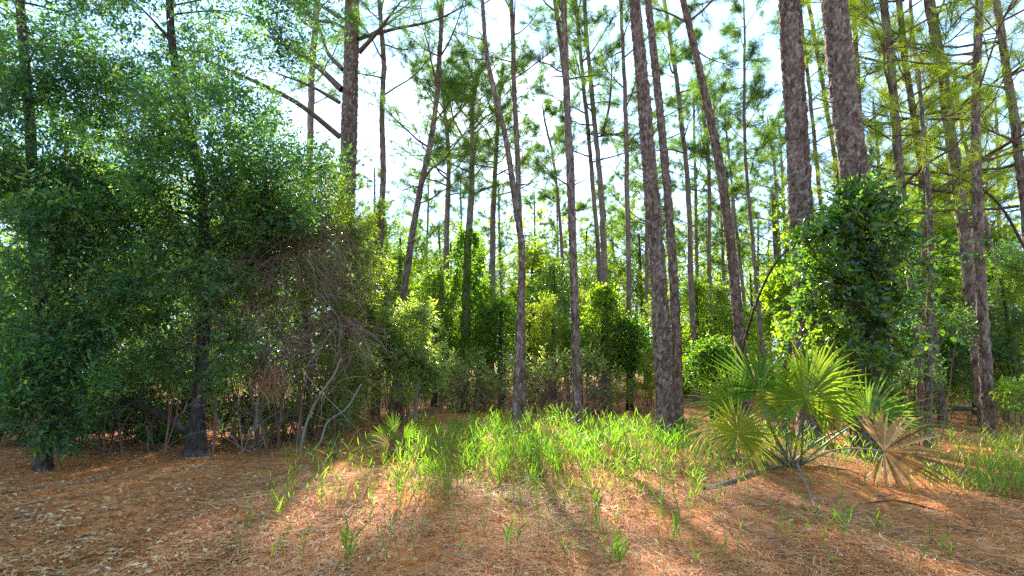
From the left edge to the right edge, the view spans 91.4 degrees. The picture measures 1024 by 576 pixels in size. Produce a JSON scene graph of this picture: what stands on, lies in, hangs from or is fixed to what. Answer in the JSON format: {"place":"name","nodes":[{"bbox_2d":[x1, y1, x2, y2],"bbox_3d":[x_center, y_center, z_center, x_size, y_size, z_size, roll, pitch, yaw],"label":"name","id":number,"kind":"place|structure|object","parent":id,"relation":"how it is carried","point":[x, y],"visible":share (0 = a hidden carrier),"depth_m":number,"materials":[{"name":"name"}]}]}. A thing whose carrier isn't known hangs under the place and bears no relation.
{"place":"outdoors","nodes":[
{"label":"outdoors","id":0,"kind":"place"},
{"bbox_2d":[0,365,1023,575],"bbox_3d":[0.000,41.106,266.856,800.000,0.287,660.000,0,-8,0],"label":"ground","id":1,"kind":"structure","parent":0,"point":[761,484],"depth_m":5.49,"materials":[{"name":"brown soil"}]},
{"bbox_2d":[0,316,130,446],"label":"evergreen bush","id":2,"kind":"object","parent":1,"relation":"on","point":[14,432],"visible":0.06,"depth_m":9.00,"materials":[{"name":"green plant"}]},
{"bbox_2d":[0,0,197,472],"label":"evergreen tree","id":3,"kind":"object","parent":1,"relation":"on","point":[53,354],"visible":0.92,"depth_m":7.33,"materials":[{"name":"green plant"}]},
{"bbox_2d":[1,278,236,460],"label":"twiggy thicket","id":4,"kind":"object","parent":1,"relation":"on","point":[154,402],"visible":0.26,"depth_m":8.77,"materials":[{"name":"brown plant"}]},
{"bbox_2d":[10,301,229,445],"bbox_3d":[-7.171,1.681,9.523,3.474,3.468,3.285,0,-8,0],"label":"evergreen bush","id":5,"kind":"object","parent":1,"relation":"on","point":[155,431],"visible":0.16,"depth_m":9.47,"materials":[{"name":"green plant"}]},
{"bbox_2d":[26,202,275,445],"bbox_3d":[-7.288,0.548,11.278,4.833,5.622,3.096,3,-9,-18],"label":"evergreen bush","id":6,"kind":"object","parent":1,"relation":"on","point":[181,298],"visible":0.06,"depth_m":11.06,"materials":[{"name":"green plant"}]},
{"bbox_2d":[126,335,178,461],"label":"oak sapling","id":7,"kind":"object","parent":1,"relation":"on","point":[170,377],"visible":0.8,"depth_m":7.63,"materials":[{"name":"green plant"}]},
{"bbox_2d":[0,0,365,458],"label":"evergreen oak","id":8,"kind":"object","parent":1,"relation":"on","point":[235,193],"visible":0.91,"depth_m":8.12,"materials":[{"name":"green plant"}]},
{"bbox_2d":[128,318,321,440],"bbox_3d":[-5.768,1.969,10.339,3.601,2.862,3.683,7,-11,-39],"label":"evergreen bush","id":9,"kind":"object","parent":1,"relation":"on","point":[226,418],"visible":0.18,"depth_m":10.11,"materials":[{"name":"green plant"}]},
{"bbox_2d":[117,287,401,458],"bbox_3d":[-3.950,1.611,8.690,3.973,3.174,3.648,0,-8,0],"label":"bare shrub","id":10,"kind":"object","parent":1,"relation":"on","point":[257,418],"visible":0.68,"depth_m":8.28,"materials":[{"name":"wood"}]},
{"bbox_2d":[243,344,298,409],"bbox_3d":[-4.060,1.578,8.547,0.906,1.229,0.807,-2,-9,15],"label":"dead bough","id":11,"kind":"object","parent":10,"relation":"attached to","point":[270,381],"visible":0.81,"depth_m":8.49,"materials":[{"name":"plant"}]},
{"bbox_2d":[123,238,400,450],"bbox_3d":[-4.369,0.888,9.722,4.409,4.231,3.415,0,-8,0],"label":"twiggy thicket","id":12,"kind":"object","parent":1,"relation":"on","point":[326,411],"visible":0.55,"depth_m":9.53,"materials":[{"name":"brown plant"}]},
{"bbox_2d":[139,164,406,451],"bbox_3d":[-4.262,0.250,9.003,4.680,5.165,3.394,0,-8,0],"label":"bush","id":13,"kind":"object","parent":1,"relation":"on","point":[305,258],"visible":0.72,"depth_m":8.87,"materials":[{"name":"plant"}]},
{"bbox_2d":[196,140,374,425],"bbox_3d":[-5.854,-0.128,12.405,5.240,7.380,3.175,0,-8,0],"label":"evergreen bush","id":14,"kind":"object","parent":1,"relation":"on","point":[269,329],"visible":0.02,"depth_m":12.02,"materials":[{"name":"green plant"}]},
{"bbox_2d":[218,150,390,432],"bbox_3d":[-4.524,-0.026,11.321,3.502,6.632,3.366,0,-8,0],"label":"evergreen tree","id":15,"kind":"object","parent":1,"relation":"on","point":[337,202],"visible":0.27,"depth_m":11.42,"materials":[{"name":"green plant"}]},
{"bbox_2d":[140,0,500,421],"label":"pine tree","id":16,"kind":"object","parent":1,"relation":"on","point":[348,90],"visible":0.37,"depth_m":14.36,"materials":[{"name":"green plant"}]},
{"bbox_2d":[278,0,370,405],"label":"pine tree","id":17,"kind":"object","parent":1,"relation":"on","point":[311,103],"visible":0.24,"depth_m":19.28,"materials":[{"name":"green plant"}]},
{"bbox_2d":[297,192,418,421],"bbox_3d":[-4.141,0.495,13.300,3.265,6.633,3.088,2,-9,-12],"label":"broadleaf tree","id":18,"kind":"object","parent":1,"relation":"on","point":[388,287],"visible":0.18,"depth_m":13.24,"materials":[{"name":"green plant"}]},
{"bbox_2d":[355,140,405,255],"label":"pine tree","id":19,"kind":"object","parent":1,"relation":"on","point":[368,181],"visible":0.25,"depth_m":34.12,"materials":[{"name":"green plant"}]},
{"bbox_2d":[322,0,453,415],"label":"pine tree","id":20,"kind":"object","parent":1,"relation":"on","point":[365,4],"visible":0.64,"depth_m":15.48,"materials":[{"name":"green plant"}]},
{"bbox_2d":[364,409,418,460],"bbox_3d":[-1.925,2.300,7.717,0.607,0.841,0.865,-8,-12,43],"label":"palmetto","id":21,"kind":"object","parent":1,"relation":"on","point":[384,438],"visible":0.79,"depth_m":7.72,"materials":[{"name":"green plant"}]},
{"bbox_2d":[359,291,453,426],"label":"laurel bush","id":22,"kind":"object","parent":1,"relation":"on","point":[405,339],"visible":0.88,"depth_m":12.20,"materials":[{"name":"green plant"}]},
{"bbox_2d":[379,238,436,408],"bbox_3d":[-3.555,1.107,15.979,2.156,5.581,2.263,-6,-10,34],"label":"vine draped stump","id":23,"kind":"object","parent":1,"relation":"on","point":[400,262],"visible":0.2,"depth_m":16.12,"materials":[{"name":"green plant"}]},
{"bbox_2d":[359,0,494,414],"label":"pine tree","id":24,"kind":"object","parent":1,"relation":"on","point":[434,119],"visible":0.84,"depth_m":15.50,"materials":[{"name":"green plant"}]},
{"bbox_2d":[401,159,452,380],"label":"pine tree","id":25,"kind":"object","parent":1,"relation":"on","point":[431,230],"visible":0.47,"depth_m":30.99,"materials":[{"name":"green plant"}]},
{"bbox_2d":[358,29,503,402],"bbox_3d":[-2.951,-2.971,20.606,5.794,15.298,7.419,0,-8,0],"label":"pine tree","id":26,"kind":"object","parent":1,"relation":"on","point":[425,89],"visible":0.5,"depth_m":20.71,"materials":[{"name":"green plant"}]},
{"bbox_2d":[413,265,470,406],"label":"broadleaf tree","id":27,"kind":"object","parent":1,"relation":"on","point":[436,281],"visible":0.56,"depth_m":17.41,"materials":[{"name":"green plant"}]},
{"bbox_2d":[432,334,489,407],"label":"tree","id":28,"kind":"object","parent":1,"relation":"on","point":[466,346],"visible":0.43,"depth_m":16.89,"materials":[{"name":"green plant"}]},
{"bbox_2d":[413,344,529,413],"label":"shrub","id":29,"kind":"object","parent":1,"relation":"on","point":[455,363],"visible":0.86,"depth_m":15.43,"materials":[{"name":"green plant"}]},
{"bbox_2d":[416,0,533,436],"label":"pine tree","id":30,"kind":"object","parent":1,"relation":"on","point":[517,387],"visible":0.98,"depth_m":10.81,"materials":[{"name":"brown plant"}]},
{"bbox_2d":[405,7,548,404],"bbox_3d":[-1.221,-2.881,19.045,5.619,14.493,5.688,0,-8,0],"label":"pine tree","id":31,"kind":"object","parent":1,"relation":"on","point":[468,276],"visible":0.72,"depth_m":18.33,"materials":[{"name":"green plant"}]},
{"bbox_2d":[458,204,517,380],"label":"broadleaf tree","id":32,"kind":"object","parent":1,"relation":"on","point":[496,261],"visible":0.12,"depth_m":33.96,"materials":[{"name":"green plant"}]},
{"bbox_2d":[421,31,575,397],"bbox_3d":[-0.543,-3.396,21.453,7.468,16.230,5.533,0,-8,0],"label":"pine tree","id":33,"kind":"object","parent":1,"relation":"on","point":[492,248],"visible":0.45,"depth_m":21.69,"materials":[{"name":"green plant"}]},
{"bbox_2d":[465,293,532,407],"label":"broadleaf tree","id":34,"kind":"object","parent":1,"relation":"on","point":[502,307],"visible":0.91,"depth_m":17.20,"materials":[{"name":"plant"}]},
{"bbox_2d":[475,177,528,353],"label":"pine tree","id":35,"kind":"object","parent":1,"relation":"on","point":[502,232],"visible":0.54,"depth_m":33.85,"materials":[{"name":"green plant"}]},
{"bbox_2d":[0,158,1022,381],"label":"wood","id":36,"kind":"object","parent":1,"relation":"on","point":[540,217],"visible":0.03,"depth_m":41.63,"materials":[{"name":"green plant"}]},
{"bbox_2d":[449,0,593,418],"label":"pine tree","id":37,"kind":"object","parent":1,"relation":"on","point":[511,5],"visible":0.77,"depth_m":14.95,"materials":[{"name":"green plant"}]},
{"bbox_2d":[25,303,1023,428],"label":"undergrowth","id":38,"kind":"object","parent":1,"relation":"on","point":[968,401],"visible":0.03,"depth_m":13.59,"materials":[{"name":"green plant"}]},
{"bbox_2d":[503,225,569,391],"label":"broadleaf tree","id":39,"kind":"object","parent":1,"relation":"on","point":[536,266],"visible":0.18,"depth_m":26.65,"materials":[{"name":"green plant"}]},
{"bbox_2d":[493,342,591,414],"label":"shrub","id":40,"kind":"object","parent":1,"relation":"on","point":[540,380],"visible":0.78,"depth_m":14.96,"materials":[{"name":"green plant"}]},
{"bbox_2d":[527,187,578,384],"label":"pine tree","id":41,"kind":"object","parent":1,"relation":"on","point":[551,222],"visible":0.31,"depth_m":34.86,"materials":[{"name":"green plant"}]},
{"bbox_2d":[525,258,582,398],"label":"broadleaf tree","id":42,"kind":"object","parent":1,"relation":"on","point":[552,268],"visible":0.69,"depth_m":21.00,"materials":[{"name":"green plant"}]},
{"bbox_2d":[525,290,583,405],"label":"yellowing bush","id":43,"kind":"object","parent":1,"relation":"on","point":[547,311],"visible":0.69,"depth_m":17.64,"materials":[{"name":"green plant"}]},
{"bbox_2d":[519,96,599,398],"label":"pine tree","id":44,"kind":"object","parent":1,"relation":"on","point":[547,109],"visible":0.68,"depth_m":23.02,"materials":[{"name":"green plant"}]},
{"bbox_2d":[503,0,617,324],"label":"pine tree","id":45,"kind":"object","parent":1,"relation":"on","point":[593,70],"visible":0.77,"depth_m":14.25,"materials":[{"name":"green plant"}]},
{"bbox_2d":[541,0,589,434],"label":"pine tree","id":46,"kind":"object","parent":1,"relation":"on","point":[577,404],"visible":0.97,"depth_m":10.64,"materials":[{"name":"brown plant"}]},
{"bbox_2d":[554,208,618,380],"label":"broadleaf tree","id":47,"kind":"object","parent":1,"relation":"on","point":[592,263],"visible":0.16,"depth_m":33.33,"materials":[{"name":"green plant"}]},
{"bbox_2d":[534,0,656,408],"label":"pine tree","id":48,"kind":"object","parent":1,"relation":"on","point":[592,103],"visible":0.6,"depth_m":17.55,"materials":[{"name":"green plant"}]},
{"bbox_2d":[564,277,638,408],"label":"broadleaf tree","id":49,"kind":"object","parent":1,"relation":"on","point":[604,302],"visible":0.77,"depth_m":15.75,"materials":[{"name":"green plant"}]},
{"bbox_2d":[577,242,625,388],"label":"broadleaf tree","id":50,"kind":"object","parent":1,"relation":"on","point":[608,270],"visible":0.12,"depth_m":28.47,"materials":[{"name":"green plant"}]},
{"bbox_2d":[553,344,653,418],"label":"shrub","id":51,"kind":"object","parent":1,"relation":"on","point":[595,396],"visible":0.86,"depth_m":14.48,"materials":[{"name":"green plant"}]},
{"bbox_2d":[531,0,678,349],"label":"pine tree","id":52,"kind":"object","parent":1,"relation":"on","point":[609,123],"visible":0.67,"depth_m":17.97,"materials":[{"name":"green plant"}]},
{"bbox_2d":[583,195,644,383],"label":"broadleaf tree","id":53,"kind":"object","parent":1,"relation":"on","point":[622,236],"visible":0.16,"depth_m":36.71,"materials":[{"name":"green plant"}]},
{"bbox_2d":[599,162,649,379],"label":"pine tree","id":54,"kind":"object","parent":1,"relation":"on","point":[640,184],"visible":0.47,"depth_m":34.42,"materials":[{"name":"green plant"}]},
{"bbox_2d":[230,401,1023,574],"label":"grass","id":55,"kind":"structure","parent":1,"relation":"on","point":[535,443],"depth_m":6.80,"materials":[{"name":"green plant"}]},
{"bbox_2d":[603,309,652,410],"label":"tree","id":56,"kind":"object","parent":1,"relation":"on","point":[628,356],"visible":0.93,"depth_m":15.27,"materials":[{"name":"green plant"}]},
{"bbox_2d":[611,350,654,413],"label":"shrub","id":57,"kind":"object","parent":1,"relation":"on","point":[648,382],"visible":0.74,"depth_m":14.60,"materials":[{"name":"green plant"}]},
{"bbox_2d":[607,207,666,381],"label":"broadleaf tree","id":58,"kind":"object","parent":1,"relation":"on","point":[638,304],"visible":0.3,"depth_m":31.92,"materials":[{"name":"green plant"}]},
{"bbox_2d":[599,106,686,391],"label":"pine tree","id":59,"kind":"object","parent":1,"relation":"on","point":[623,216],"visible":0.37,"depth_m":26.71,"materials":[{"name":"green plant"}]},
{"bbox_2d":[575,0,724,375],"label":"pine tree","id":60,"kind":"object","parent":1,"relation":"on","point":[626,97],"visible":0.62,"depth_m":16.90,"materials":[{"name":"green plant"}]},
{"bbox_2d":[628,0,678,441],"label":"pine tree","id":61,"kind":"object","parent":1,"relation":"on","point":[662,364],"visible":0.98,"depth_m":10.45,"materials":[{"name":"brown plant"}]},
{"bbox_2d":[630,0,698,432],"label":"pine tree","id":62,"kind":"object","parent":1,"relation":"on","point":[674,296],"visible":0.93,"depth_m":11.47,"materials":[{"name":"brown plant"}]},
{"bbox_2d":[599,0,740,404],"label":"pine tree","id":63,"kind":"object","parent":1,"relation":"on","point":[672,54],"visible":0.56,"depth_m":18.85,"materials":[{"name":"green plant"}]},
{"bbox_2d":[621,0,769,422],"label":"pine tree","id":64,"kind":"object","parent":1,"relation":"on","point":[732,264],"visible":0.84,"depth_m":13.12,"materials":[{"name":"brown plant"}]},
{"bbox_2d":[679,274,721,401],"bbox_3d":[6.862,1.894,18.431,1.757,4.830,1.775,-3,-9,19],"label":"vine draped stump","id":65,"kind":"object","parent":1,"relation":"on","point":[699,291],"visible":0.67,"depth_m":18.43,"materials":[{"name":"green plant"}]},
{"bbox_2d":[655,90,746,389],"bbox_3d":[10.499,-3.690,28.037,4.777,18.769,4.666,7,-11,-41],"label":"pine tree","id":66,"kind":"object","parent":1,"relation":"on","point":[694,168],"visible":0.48,"depth_m":28.00,"materials":[{"name":"green plant"}]},
{"bbox_2d":[681,193,735,309],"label":"broadleaf tree","id":67,"kind":"object","parent":1,"relation":"on","point":[704,247],"visible":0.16,"depth_m":32.94,"materials":[{"name":"green plant"}]},
{"bbox_2d":[658,24,764,390],"bbox_3d":[7.898,-3.079,19.828,3.512,15.125,4.326,3,-9,-19],"label":"pine tree","id":68,"kind":"object","parent":1,"relation":"on","point":[690,145],"visible":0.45,"depth_m":19.73,"materials":[{"name":"green plant"}]},
{"bbox_2d":[686,273,750,394],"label":"broadleaf tree","id":69,"kind":"object","parent":1,"relation":"on","point":[721,301],"visible":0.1,"depth_m":22.79,"materials":[{"name":"green plant"}]},
{"bbox_2d":[682,330,757,418],"bbox_3d":[5.529,2.413,13.781,2.586,2.527,1.862,0,-8,0],"label":"vine draped stump","id":70,"kind":"object","parent":1,"relation":"on","point":[706,350],"visible":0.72,"depth_m":13.61,"materials":[{"name":"plant"}]},
{"bbox_2d":[676,117,772,296],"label":"pine tree","id":71,"kind":"object","parent":1,"relation":"on","point":[734,135],"visible":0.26,"depth_m":30.96,"materials":[{"name":"green plant"}]},
{"bbox_2d":[680,0,786,402],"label":"pine tree","id":72,"kind":"object","parent":1,"relation":"on","point":[735,33],"visible":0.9,"depth_m":17.91,"materials":[{"name":"green plant"}]},
{"bbox_2d":[694,102,772,394],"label":"pine tree","id":73,"kind":"object","parent":1,"relation":"on","point":[727,138],"visible":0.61,"depth_m":24.86,"materials":[{"name":"green plant"}]},
{"bbox_2d":[708,301,778,401],"bbox_3d":[8.163,2.333,17.814,2.499,3.857,2.403,7,-11,-39],"label":"vine draped stump","id":74,"kind":"object","parent":1,"relation":"on","point":[725,318],"visible":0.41,"depth_m":17.78,"materials":[{"name":"green plant"}]},
{"bbox_2d":[718,192,781,365],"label":"broadleaf tree","id":75,"kind":"object","parent":1,"relation":"on","point":[764,267],"visible":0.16,"depth_m":32.17,"materials":[{"name":"green plant"}]},
{"bbox_2d":[725,255,775,384],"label":"broadleaf tree","id":76,"kind":"object","parent":1,"relation":"on","point":[765,330],"visible":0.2,"depth_m":24.93,"materials":[{"name":"green plant"}]},
{"bbox_2d":[719,104,825,264],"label":"pine tree","id":77,"kind":"object","parent":1,"relation":"on","point":[761,204],"visible":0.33,"depth_m":27.31,"materials":[{"name":"green plant"}]},
{"bbox_2d":[736,113,831,263],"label":"pine tree","id":78,"kind":"object","parent":1,"relation":"on","point":[781,166],"visible":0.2,"depth_m":31.11,"materials":[{"name":"green plant"}]},
{"bbox_2d":[755,188,848,444],"bbox_3d":[6.090,0.488,10.395,1.632,5.202,1.926,0,-8,0],"label":"sunlit vine","id":79,"kind":"object","parent":1,"relation":"on","point":[774,291],"visible":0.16,"depth_m":10.47,"materials":[{"name":"green plant"}]},
{"bbox_2d":[777,0,837,447],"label":"pine tree","id":80,"kind":"object","parent":1,"relation":"on","point":[800,197],"visible":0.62,"depth_m":9.80,"materials":[{"name":"brown plant"}]},
{"bbox_2d":[732,0,883,196],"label":"pine tree","id":81,"kind":"object","parent":1,"relation":"on","point":[775,20],"visible":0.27,"depth_m":17.38,"materials":[{"name":"green plant"}]},
{"bbox_2d":[754,0,869,410],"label":"pine tree","id":82,"kind":"object","parent":1,"relation":"on","point":[806,53],"visible":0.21,"depth_m":16.01,"materials":[{"name":"green plant"}]},
{"bbox_2d":[679,338,961,491],"bbox_3d":[3.839,1.647,6.239,3.509,2.242,1.090,-1,-8,4],"label":"palmetto","id":83,"kind":"object","parent":1,"relation":"on","point":[778,386],"visible":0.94,"depth_m":6.24,"materials":[{"name":"green plant"}]},
{"bbox_2d":[797,0,893,456],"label":"pine tree","id":84,"kind":"object","parent":1,"relation":"on","point":[843,89],"visible":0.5,"depth_m":9.26,"materials":[{"name":"brown plant"}]},
{"bbox_2d":[758,122,992,447],"bbox_3d":[5.975,-0.071,8.318,3.670,5.390,1.809,0,-8,0],"label":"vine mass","id":85,"kind":"object","parent":84,"relation":"attached to","point":[847,261],"visible":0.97,"depth_m":8.21,"materials":[{"name":"green plant"}]},
{"bbox_2d":[773,0,951,213],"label":"pine tree","id":86,"kind":"object","parent":1,"relation":"on","point":[874,72],"visible":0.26,"depth_m":14.32,"materials":[{"name":"green plant"}]},
{"bbox_2d":[766,0,1023,427],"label":"pine tree","id":87,"kind":"object","parent":1,"relation":"on","point":[886,28],"visible":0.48,"depth_m":12.46,"materials":[{"name":"green plant"}]},
{"bbox_2d":[778,0,1023,423],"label":"pine tree","id":88,"kind":"object","parent":1,"relation":"on","point":[940,399],"visible":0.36,"depth_m":12.85,"materials":[{"name":"green plant"}]},
{"bbox_2d":[807,0,1023,447],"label":"pine tree","id":89,"kind":"object","parent":1,"relation":"on","point":[986,371],"visible":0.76,"depth_m":9.61,"materials":[{"name":"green plant"}]},
{"bbox_2d":[811,0,1023,432],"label":"pine tree","id":90,"kind":"object","parent":1,"relation":"on","point":[968,287],"visible":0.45,"depth_m":11.97,"materials":[{"name":"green plant"}]},
{"bbox_2d":[871,250,971,451],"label":"broadleaf sapling","id":91,"kind":"object","parent":1,"relation":"on","point":[940,330],"visible":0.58,"depth_m":8.21,"materials":[{"name":"green plant"}]},
{"bbox_2d":[881,200,972,417],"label":"broadleaf tree","id":92,"kind":"object","parent":1,"relation":"on","point":[945,272],"visible":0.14,"depth_m":13.63,"materials":[{"name":"green plant"}]},
{"bbox_2d":[869,0,996,413],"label":"pine tree","id":93,"kind":"object","parent":1,"relation":"on","point":[918,17],"visible":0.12,"depth_m":15.60,"materials":[{"name":"green plant"}]},
{"bbox_2d":[859,44,1017,450],"bbox_3d":[7.700,-0.967,9.008,2.220,7.826,2.519,5,-10,-28],"label":"pine tree","id":94,"kind":"object","parent":1,"relation":"on","point":[927,380],"visible":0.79,"depth_m":8.89,"materials":[{"name":"green plant"}]},
{"bbox_2d":[887,287,989,447],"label":"understory shrub","id":95,"kind":"object","parent":1,"relation":"on","point":[917,381],"visible":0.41,"depth_m":9.42,"materials":[{"name":"green plant"}]},
{"bbox_2d":[872,0,1023,257],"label":"pine tree","id":96,"kind":"object","parent":1,"relation":"on","point":[1016,129],"visible":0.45,"depth_m":11.26,"materials":[{"name":"green plant"}]},
{"bbox_2d":[886,142,1023,396],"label":"broadleaf tree","id":97,"kind":"object","parent":1,"relation":"on","point":[999,236],"visible":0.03,"depth_m":21.99,"materials":[{"name":"green plant"}]},
{"bbox_2d":[905,56,1023,378],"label":"pine tree","id":98,"kind":"object","parent":1,"relation":"on","point":[987,226],"visible":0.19,"depth_m":20.60,"materials":[{"name":"green plant"}]},
{"bbox_2d":[935,236,1013,414],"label":"broadleaf tree","id":99,"kind":"object","parent":1,"relation":"on","point":[961,305],"visible":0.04,"depth_m":14.69,"materials":[{"name":"green plant"}]},
{"bbox_2d":[940,229,1023,429],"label":"understory shrub","id":100,"kind":"object","parent":1,"relation":"on","point":[1000,348],"visible":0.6,"depth_m":12.18,"materials":[{"name":"green plant"}]},
{"bbox_2d":[942,87,1023,244],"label":"pine tree","id":101,"kind":"object","parent":1,"relation":"on","point":[1003,97],"visible":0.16,"depth_m":24.99,"materials":[{"name":"green plant"}]},
{"bbox_2d":[960,256,1023,426],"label":"broadleaf tree","id":102,"kind":"object","parent":1,"relation":"on","point":[1004,370],"visible":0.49,"depth_m":12.36,"materials":[{"name":"green plant"}]},
{"bbox_2d":[989,374,1023,451],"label":"understory shrub","id":103,"kind":"object","parent":1,"relation":"on","point":[1008,389],"visible":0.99,"depth_m":8.68,"materials":[{"name":"green plant"}]},
{"bbox_2d":[0,426,1023,575],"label":"fallen twigs","id":104,"kind":"object","parent":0,"point":[974,564],"depth_m":4.78,"materials":[{"name":"brown wood"}]},
{"bbox_2d":[0,0,1023,363],"label":"sky","id":105,"kind":"structure","parent":0,"point":[368,117],"materials":[{"name":"white"}]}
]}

